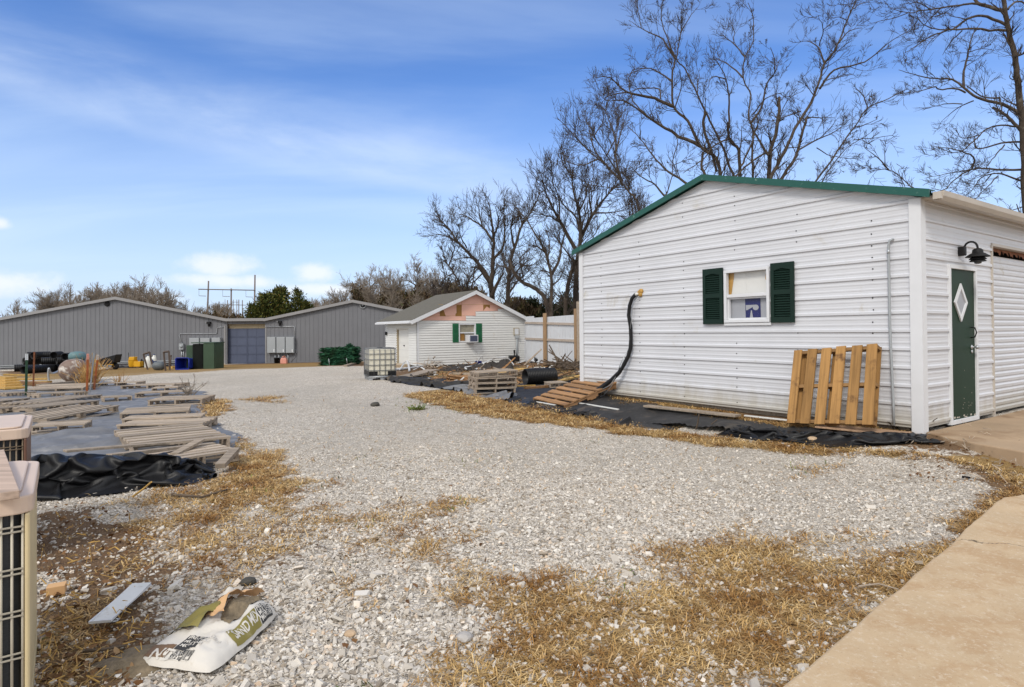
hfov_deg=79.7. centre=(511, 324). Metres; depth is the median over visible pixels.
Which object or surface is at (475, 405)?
dry grass
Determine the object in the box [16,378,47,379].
lumber board
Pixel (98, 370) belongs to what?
dry weed
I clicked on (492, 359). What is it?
siding scrap
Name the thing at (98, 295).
bare tree
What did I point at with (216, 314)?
undergrowth
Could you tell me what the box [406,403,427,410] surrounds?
dry weed
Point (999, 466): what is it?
brush debris
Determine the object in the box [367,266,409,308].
bare tree
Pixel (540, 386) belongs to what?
board
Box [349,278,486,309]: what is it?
undergrowth
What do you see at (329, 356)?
greenery pile
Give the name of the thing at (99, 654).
fallen leaves
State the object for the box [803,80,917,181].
bare tree
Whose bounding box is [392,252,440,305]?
bare tree
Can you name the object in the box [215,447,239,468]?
board
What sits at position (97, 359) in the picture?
fence post
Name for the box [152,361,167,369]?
pressure tank
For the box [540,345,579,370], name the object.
brush debris
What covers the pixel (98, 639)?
brush debris
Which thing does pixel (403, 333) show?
door
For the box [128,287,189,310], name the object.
bare tree
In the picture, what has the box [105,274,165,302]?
bare tree
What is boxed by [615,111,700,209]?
bare tree
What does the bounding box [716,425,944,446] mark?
fabric heap
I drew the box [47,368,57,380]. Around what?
pipe stub
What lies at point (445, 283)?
bare tree
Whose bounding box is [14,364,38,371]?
drain pipe
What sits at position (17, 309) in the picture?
bare tree
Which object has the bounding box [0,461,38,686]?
air conditioner
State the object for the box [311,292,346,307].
bare tree
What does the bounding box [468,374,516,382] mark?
wood pallet
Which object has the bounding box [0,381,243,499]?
ground sheet
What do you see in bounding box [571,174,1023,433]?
metal shed
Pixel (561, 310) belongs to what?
evergreen bush
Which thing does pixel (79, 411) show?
wood pallet
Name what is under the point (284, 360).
fuel can
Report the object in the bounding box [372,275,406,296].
bare tree
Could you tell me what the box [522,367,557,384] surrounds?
culvert pipe
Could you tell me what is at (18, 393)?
wood pallet
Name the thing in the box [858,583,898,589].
stick
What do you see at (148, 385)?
wood pallet
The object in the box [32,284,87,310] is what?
bare tree
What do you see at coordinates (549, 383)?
wood pallet
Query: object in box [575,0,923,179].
bare tree
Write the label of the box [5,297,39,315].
bare tree
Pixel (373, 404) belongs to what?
rock
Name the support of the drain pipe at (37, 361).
on the drain pipe at (17, 367)
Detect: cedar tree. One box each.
[240,301,262,317]
[253,291,274,317]
[265,284,294,316]
[288,287,310,311]
[303,300,313,309]
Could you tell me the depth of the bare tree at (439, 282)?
62.55 m
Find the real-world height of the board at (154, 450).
0.097 m
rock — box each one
[240,576,256,585]
[344,629,355,637]
[370,402,379,406]
[456,631,472,642]
[808,436,816,439]
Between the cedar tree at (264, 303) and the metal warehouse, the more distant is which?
the cedar tree at (264, 303)
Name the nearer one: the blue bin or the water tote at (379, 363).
the water tote at (379, 363)
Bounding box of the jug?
[144,355,151,367]
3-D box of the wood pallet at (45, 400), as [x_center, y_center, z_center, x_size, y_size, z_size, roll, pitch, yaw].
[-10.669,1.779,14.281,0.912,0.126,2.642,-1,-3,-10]
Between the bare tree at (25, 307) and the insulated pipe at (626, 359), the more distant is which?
the bare tree at (25, 307)
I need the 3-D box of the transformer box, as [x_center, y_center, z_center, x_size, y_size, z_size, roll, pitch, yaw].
[-17.844,1.803,35.629,1.734,1.595,1.300,0,-1,0]
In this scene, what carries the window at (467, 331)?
in the white house
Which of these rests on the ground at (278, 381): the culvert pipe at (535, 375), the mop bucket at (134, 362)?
the mop bucket at (134, 362)
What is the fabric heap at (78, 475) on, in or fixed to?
on the ground sheet at (100, 432)
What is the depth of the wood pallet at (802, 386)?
7.98 m
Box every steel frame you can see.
[143,351,152,369]
[163,350,170,370]
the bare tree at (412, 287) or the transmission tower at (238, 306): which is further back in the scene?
the transmission tower at (238, 306)
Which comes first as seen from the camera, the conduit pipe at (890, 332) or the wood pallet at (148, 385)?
the conduit pipe at (890, 332)
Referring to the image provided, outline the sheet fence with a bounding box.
[525,301,579,367]
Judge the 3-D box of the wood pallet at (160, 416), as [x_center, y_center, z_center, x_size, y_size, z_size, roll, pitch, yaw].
[-5.574,1.523,9.861,1.118,0.126,0.507,0,-2,-19]
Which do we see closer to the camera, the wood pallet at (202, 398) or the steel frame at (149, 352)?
the wood pallet at (202, 398)
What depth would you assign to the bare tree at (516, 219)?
43.61 m
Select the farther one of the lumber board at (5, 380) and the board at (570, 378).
the lumber board at (5, 380)
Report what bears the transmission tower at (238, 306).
on the ground at (278, 381)
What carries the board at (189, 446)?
on the wood pallet at (199, 452)
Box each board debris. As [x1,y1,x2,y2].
[433,357,570,379]
[440,349,541,382]
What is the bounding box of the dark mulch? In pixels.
[442,359,513,370]
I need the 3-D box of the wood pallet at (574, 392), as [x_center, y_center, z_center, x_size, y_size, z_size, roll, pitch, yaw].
[1.244,1.343,12.132,1.257,0.127,1.275,-20,8,-25]
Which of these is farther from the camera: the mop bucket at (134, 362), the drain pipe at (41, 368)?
the mop bucket at (134, 362)
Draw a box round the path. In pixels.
[927,410,1023,465]
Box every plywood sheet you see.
[400,369,439,376]
[815,425,910,432]
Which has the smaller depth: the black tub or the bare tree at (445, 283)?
the black tub
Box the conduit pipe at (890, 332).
[887,238,894,425]
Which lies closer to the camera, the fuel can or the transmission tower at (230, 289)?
the fuel can
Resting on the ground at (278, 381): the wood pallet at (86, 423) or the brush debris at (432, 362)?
the brush debris at (432, 362)
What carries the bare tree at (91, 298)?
on the ground at (278, 381)
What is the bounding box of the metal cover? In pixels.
[88,582,150,623]
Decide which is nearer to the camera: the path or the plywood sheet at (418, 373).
the path
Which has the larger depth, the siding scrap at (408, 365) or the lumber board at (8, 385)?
the siding scrap at (408, 365)
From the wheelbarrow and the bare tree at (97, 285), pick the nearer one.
the wheelbarrow
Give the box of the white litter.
[428,363,552,379]
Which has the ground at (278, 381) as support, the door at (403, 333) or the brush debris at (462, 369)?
the brush debris at (462, 369)
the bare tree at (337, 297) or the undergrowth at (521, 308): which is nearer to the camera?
the undergrowth at (521, 308)
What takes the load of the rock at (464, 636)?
on the ground at (278, 381)
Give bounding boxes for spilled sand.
[88,643,160,678]
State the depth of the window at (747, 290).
9.49 m
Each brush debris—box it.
[36,503,155,686]
[413,356,442,368]
[417,360,579,380]
[434,362,547,383]
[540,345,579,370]
[905,420,1023,483]
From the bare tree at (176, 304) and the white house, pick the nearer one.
the white house
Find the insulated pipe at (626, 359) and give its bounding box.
[594,289,643,396]
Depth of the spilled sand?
2.65 m
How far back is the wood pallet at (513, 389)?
15.31 m
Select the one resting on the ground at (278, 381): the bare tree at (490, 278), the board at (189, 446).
the bare tree at (490, 278)
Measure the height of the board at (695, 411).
0.035 m
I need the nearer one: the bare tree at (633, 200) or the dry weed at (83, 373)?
the dry weed at (83, 373)
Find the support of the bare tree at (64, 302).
on the ground at (278, 381)
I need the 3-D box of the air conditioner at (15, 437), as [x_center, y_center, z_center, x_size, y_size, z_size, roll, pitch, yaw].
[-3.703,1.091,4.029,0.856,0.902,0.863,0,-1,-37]
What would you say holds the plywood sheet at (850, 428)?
on the fabric heap at (841, 438)
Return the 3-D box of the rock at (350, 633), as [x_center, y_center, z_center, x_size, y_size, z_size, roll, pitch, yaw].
[-0.778,1.480,2.943,0.061,0.034,0.056,-1,-1,41]
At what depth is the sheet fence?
30.32 m
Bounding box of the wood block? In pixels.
[46,581,66,596]
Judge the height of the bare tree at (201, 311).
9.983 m
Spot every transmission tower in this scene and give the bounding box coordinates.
[198,275,255,310]
[223,300,242,314]
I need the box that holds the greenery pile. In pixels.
[317,346,362,365]
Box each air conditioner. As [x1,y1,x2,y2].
[0,414,32,461]
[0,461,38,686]
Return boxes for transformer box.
[186,342,224,368]
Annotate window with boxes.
[459,323,477,341]
[723,266,771,325]
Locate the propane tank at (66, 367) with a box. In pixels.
[58,351,91,380]
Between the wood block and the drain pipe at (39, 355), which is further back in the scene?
the drain pipe at (39, 355)
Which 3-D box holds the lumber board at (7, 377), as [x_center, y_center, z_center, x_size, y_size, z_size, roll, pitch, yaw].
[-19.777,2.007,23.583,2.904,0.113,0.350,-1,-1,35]
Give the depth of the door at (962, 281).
8.21 m
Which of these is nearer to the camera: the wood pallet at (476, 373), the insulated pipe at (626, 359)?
the insulated pipe at (626, 359)
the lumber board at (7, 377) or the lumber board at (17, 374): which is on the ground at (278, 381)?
the lumber board at (17, 374)
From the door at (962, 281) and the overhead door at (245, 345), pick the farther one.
the overhead door at (245, 345)
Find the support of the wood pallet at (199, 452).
on the ground sheet at (100, 432)
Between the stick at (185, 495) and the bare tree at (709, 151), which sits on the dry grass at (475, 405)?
the stick at (185, 495)
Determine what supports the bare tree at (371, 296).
on the ground at (278, 381)
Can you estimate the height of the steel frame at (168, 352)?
1.126 m
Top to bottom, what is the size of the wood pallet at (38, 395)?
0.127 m
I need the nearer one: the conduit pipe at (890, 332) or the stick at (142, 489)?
the stick at (142, 489)
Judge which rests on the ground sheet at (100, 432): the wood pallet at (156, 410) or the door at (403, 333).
the wood pallet at (156, 410)
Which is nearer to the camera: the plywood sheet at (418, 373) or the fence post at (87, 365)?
the fence post at (87, 365)
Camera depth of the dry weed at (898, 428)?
7.77 m
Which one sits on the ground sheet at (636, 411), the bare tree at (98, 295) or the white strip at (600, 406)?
the white strip at (600, 406)
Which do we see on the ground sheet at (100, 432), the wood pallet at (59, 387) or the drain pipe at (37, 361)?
the wood pallet at (59, 387)
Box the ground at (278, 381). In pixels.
[0,361,1023,686]
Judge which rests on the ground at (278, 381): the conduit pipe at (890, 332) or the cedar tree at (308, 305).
the cedar tree at (308, 305)
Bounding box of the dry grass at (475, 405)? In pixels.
[35,389,1023,686]
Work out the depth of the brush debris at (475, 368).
23.27 m
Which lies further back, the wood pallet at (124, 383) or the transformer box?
the transformer box
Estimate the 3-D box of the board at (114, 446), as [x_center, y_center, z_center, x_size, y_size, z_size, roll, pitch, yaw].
[-4.362,1.362,6.880,0.100,0.097,1.109,-1,-1,36]
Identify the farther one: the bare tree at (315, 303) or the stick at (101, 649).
the bare tree at (315, 303)
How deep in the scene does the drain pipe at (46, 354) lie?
37.61 m
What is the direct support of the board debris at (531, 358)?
on the ground at (278, 381)
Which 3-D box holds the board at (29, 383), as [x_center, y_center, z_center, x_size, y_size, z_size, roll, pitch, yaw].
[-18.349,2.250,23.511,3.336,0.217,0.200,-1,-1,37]
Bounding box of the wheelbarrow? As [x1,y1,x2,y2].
[95,354,121,369]
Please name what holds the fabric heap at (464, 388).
on the ground sheet at (636, 411)
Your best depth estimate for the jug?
39.37 m
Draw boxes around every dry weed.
[63,362,108,387]
[72,353,112,382]
[110,371,128,384]
[175,373,206,395]
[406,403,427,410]
[887,418,936,429]
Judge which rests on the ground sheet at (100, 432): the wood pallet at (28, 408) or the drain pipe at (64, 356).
the wood pallet at (28, 408)
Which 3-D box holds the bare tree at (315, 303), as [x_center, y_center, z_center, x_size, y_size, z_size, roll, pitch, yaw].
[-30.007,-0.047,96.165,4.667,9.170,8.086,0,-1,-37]
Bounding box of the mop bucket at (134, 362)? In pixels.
[128,353,142,367]
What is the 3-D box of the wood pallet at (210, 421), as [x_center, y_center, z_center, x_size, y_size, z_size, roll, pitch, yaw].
[-5.282,1.537,9.470,1.189,0.127,0.801,0,-2,-11]
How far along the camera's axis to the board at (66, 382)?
23.00 m
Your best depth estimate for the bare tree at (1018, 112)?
17.83 m
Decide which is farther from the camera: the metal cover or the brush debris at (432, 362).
the brush debris at (432, 362)
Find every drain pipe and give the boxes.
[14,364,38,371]
[20,364,55,373]
[22,358,40,364]
[27,351,50,358]
[30,351,46,358]
[41,357,55,364]
[49,351,63,358]
[56,357,63,364]
[61,353,68,360]
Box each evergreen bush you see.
[524,295,541,316]
[533,297,555,317]
[553,291,572,315]
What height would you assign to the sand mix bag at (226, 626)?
0.173 m
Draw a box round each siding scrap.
[399,360,409,370]
[464,356,513,367]
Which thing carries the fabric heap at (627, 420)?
on the ground sheet at (636, 411)
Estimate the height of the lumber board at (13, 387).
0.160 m
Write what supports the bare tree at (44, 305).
on the ground at (278, 381)
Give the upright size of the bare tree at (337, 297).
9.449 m
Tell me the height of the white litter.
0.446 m
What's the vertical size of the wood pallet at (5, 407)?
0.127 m
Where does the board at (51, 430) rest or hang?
on the ground sheet at (100, 432)
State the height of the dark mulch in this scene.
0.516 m
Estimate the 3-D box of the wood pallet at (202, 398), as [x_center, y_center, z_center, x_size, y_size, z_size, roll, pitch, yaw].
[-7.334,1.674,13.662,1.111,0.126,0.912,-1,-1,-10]
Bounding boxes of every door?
[228,328,264,363]
[399,329,408,363]
[951,269,979,419]
[993,256,1023,411]
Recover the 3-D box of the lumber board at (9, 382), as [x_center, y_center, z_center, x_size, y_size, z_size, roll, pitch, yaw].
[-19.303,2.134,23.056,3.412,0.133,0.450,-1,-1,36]
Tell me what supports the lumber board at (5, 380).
on the lumber board at (9, 382)
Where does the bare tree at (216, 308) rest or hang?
on the ground at (278, 381)
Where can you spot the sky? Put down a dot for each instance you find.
(302, 144)
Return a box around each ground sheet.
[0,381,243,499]
[397,375,913,443]
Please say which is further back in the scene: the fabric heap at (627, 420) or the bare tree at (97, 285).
the bare tree at (97, 285)
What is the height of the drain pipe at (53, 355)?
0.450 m
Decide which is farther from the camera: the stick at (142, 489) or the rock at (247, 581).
the stick at (142, 489)
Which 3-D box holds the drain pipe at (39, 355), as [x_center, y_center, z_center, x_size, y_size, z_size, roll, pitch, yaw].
[-28.927,1.869,37.639,0.462,0.461,1.153,0,-1,0]
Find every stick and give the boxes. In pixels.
[82,644,126,652]
[132,481,151,496]
[171,489,227,497]
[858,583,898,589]
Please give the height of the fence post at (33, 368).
1.388 m
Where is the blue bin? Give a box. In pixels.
[175,357,192,369]
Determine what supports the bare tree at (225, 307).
on the ground at (278, 381)
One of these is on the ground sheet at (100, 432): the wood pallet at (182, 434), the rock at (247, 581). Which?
the wood pallet at (182, 434)
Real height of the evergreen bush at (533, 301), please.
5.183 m
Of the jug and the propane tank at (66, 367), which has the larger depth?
the jug
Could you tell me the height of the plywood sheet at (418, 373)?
0.130 m
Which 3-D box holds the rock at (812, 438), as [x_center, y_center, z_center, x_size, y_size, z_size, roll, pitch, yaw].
[3.744,1.425,7.622,0.139,0.076,0.129,0,-1,4]
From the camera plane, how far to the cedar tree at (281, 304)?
65.49 m
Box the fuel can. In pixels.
[280,355,287,363]
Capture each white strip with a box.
[578,402,618,409]
[744,415,786,420]
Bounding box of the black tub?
[508,355,519,362]
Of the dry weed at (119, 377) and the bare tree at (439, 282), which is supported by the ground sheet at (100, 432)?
the dry weed at (119, 377)
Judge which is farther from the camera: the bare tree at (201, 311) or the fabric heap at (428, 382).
the bare tree at (201, 311)
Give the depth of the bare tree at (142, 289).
88.73 m
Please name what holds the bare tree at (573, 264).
on the ground at (278, 381)
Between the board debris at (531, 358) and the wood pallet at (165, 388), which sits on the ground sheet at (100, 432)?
the wood pallet at (165, 388)
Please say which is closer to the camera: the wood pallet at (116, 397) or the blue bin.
the wood pallet at (116, 397)
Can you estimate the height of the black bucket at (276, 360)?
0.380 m
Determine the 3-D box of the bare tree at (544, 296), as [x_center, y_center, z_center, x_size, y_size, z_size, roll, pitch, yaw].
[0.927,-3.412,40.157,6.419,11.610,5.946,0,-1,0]
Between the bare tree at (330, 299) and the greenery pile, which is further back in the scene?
the bare tree at (330, 299)
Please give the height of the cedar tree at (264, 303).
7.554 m
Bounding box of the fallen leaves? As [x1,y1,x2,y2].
[37,362,1015,684]
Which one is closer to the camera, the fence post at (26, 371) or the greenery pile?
the fence post at (26, 371)
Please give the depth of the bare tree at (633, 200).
30.18 m
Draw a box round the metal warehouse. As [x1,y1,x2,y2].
[0,297,402,369]
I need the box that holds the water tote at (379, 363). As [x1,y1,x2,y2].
[364,347,395,379]
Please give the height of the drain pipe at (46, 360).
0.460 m
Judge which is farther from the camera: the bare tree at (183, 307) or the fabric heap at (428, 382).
the bare tree at (183, 307)
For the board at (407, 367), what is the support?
on the ground at (278, 381)
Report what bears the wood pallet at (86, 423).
on the ground sheet at (100, 432)
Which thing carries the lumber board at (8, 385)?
on the lumber board at (13, 387)
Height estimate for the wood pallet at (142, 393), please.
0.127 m
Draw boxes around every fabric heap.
[31,452,216,499]
[384,374,468,386]
[441,384,516,398]
[503,397,682,429]
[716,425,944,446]
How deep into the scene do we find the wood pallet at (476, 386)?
15.40 m
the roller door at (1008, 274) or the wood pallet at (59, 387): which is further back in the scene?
the wood pallet at (59, 387)
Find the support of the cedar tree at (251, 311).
on the ground at (278, 381)
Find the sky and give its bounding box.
[0,0,1023,316]
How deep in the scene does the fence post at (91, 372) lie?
18.76 m
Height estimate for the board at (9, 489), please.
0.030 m
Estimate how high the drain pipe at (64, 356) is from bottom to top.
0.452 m
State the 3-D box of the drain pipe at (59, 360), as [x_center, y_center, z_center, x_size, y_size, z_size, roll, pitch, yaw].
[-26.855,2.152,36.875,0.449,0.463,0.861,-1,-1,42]
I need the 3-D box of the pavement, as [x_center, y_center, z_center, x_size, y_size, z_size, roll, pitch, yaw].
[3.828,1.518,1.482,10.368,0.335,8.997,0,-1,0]
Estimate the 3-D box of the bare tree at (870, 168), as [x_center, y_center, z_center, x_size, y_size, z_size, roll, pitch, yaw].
[12.950,-2.413,20.015,3.774,8.087,1.818,0,-1,0]
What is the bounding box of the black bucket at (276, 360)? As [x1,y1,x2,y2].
[274,358,279,362]
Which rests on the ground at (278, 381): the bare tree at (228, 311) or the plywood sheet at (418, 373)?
the bare tree at (228, 311)
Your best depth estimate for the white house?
33.00 m
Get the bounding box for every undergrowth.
[0,309,245,328]
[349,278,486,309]
[503,295,572,317]
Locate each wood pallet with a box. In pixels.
[0,391,36,395]
[0,394,101,406]
[0,398,29,402]
[0,400,98,412]
[0,406,16,413]
[17,404,118,422]
[27,391,88,397]
[28,383,93,390]
[31,419,92,434]
[96,381,145,385]
[101,395,131,401]
[114,423,230,450]
[116,416,217,428]
[120,405,190,418]
[121,382,189,388]
[121,413,205,425]
[134,389,191,397]
[145,442,238,464]
[147,395,215,405]
[151,386,180,390]
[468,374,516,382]
[468,384,515,393]
[469,368,517,377]
[469,379,516,388]
[533,378,616,407]
[544,381,567,387]
[787,343,881,426]
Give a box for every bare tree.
[1,300,28,316]
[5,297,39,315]
[21,295,76,310]
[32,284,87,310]
[52,281,86,305]
[74,282,106,303]
[84,286,121,299]
[86,281,155,300]
[99,273,177,308]
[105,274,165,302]
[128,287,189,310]
[157,298,187,310]
[178,299,195,311]
[193,302,213,314]
[204,301,225,314]
[211,300,233,315]
[211,302,235,316]
[308,297,322,307]
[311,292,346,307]
[324,288,350,303]
[325,292,346,304]
[338,264,393,303]
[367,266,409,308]
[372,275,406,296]
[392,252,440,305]
[403,273,425,294]
[409,269,476,296]
[413,180,519,301]
[425,231,495,297]
[479,192,571,316]
[490,170,553,309]
[507,77,646,315]
[551,84,660,221]
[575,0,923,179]
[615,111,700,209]
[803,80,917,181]
[848,128,913,187]
[857,0,1023,212]
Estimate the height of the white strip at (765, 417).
0.027 m
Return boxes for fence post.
[25,354,27,394]
[32,352,34,385]
[86,354,88,390]
[89,353,94,391]
[93,355,98,389]
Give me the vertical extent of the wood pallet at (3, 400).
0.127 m
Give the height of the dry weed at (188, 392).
0.610 m
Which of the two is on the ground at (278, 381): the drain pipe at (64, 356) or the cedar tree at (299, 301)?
the cedar tree at (299, 301)
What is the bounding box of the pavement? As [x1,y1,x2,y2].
[783,495,1023,686]
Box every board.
[0,376,16,378]
[0,379,18,381]
[0,381,20,383]
[0,383,22,386]
[0,386,24,388]
[0,450,19,500]
[3,374,30,375]
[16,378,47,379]
[19,381,51,385]
[31,427,78,432]
[36,380,80,385]
[63,441,175,452]
[106,445,193,455]
[170,439,204,454]
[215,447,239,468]
[396,366,420,369]
[524,385,548,388]
[546,375,579,384]
[643,405,740,416]
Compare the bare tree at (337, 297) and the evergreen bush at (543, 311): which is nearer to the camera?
the evergreen bush at (543, 311)
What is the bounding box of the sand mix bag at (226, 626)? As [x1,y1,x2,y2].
[143,586,275,672]
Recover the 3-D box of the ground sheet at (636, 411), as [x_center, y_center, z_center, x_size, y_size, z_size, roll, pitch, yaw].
[1.150,1.648,16.154,5.251,0.450,19.502,0,-1,-24]
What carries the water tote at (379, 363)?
on the ground at (278, 381)
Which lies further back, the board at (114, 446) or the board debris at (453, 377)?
the board debris at (453, 377)
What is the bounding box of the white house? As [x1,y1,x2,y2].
[375,290,526,366]

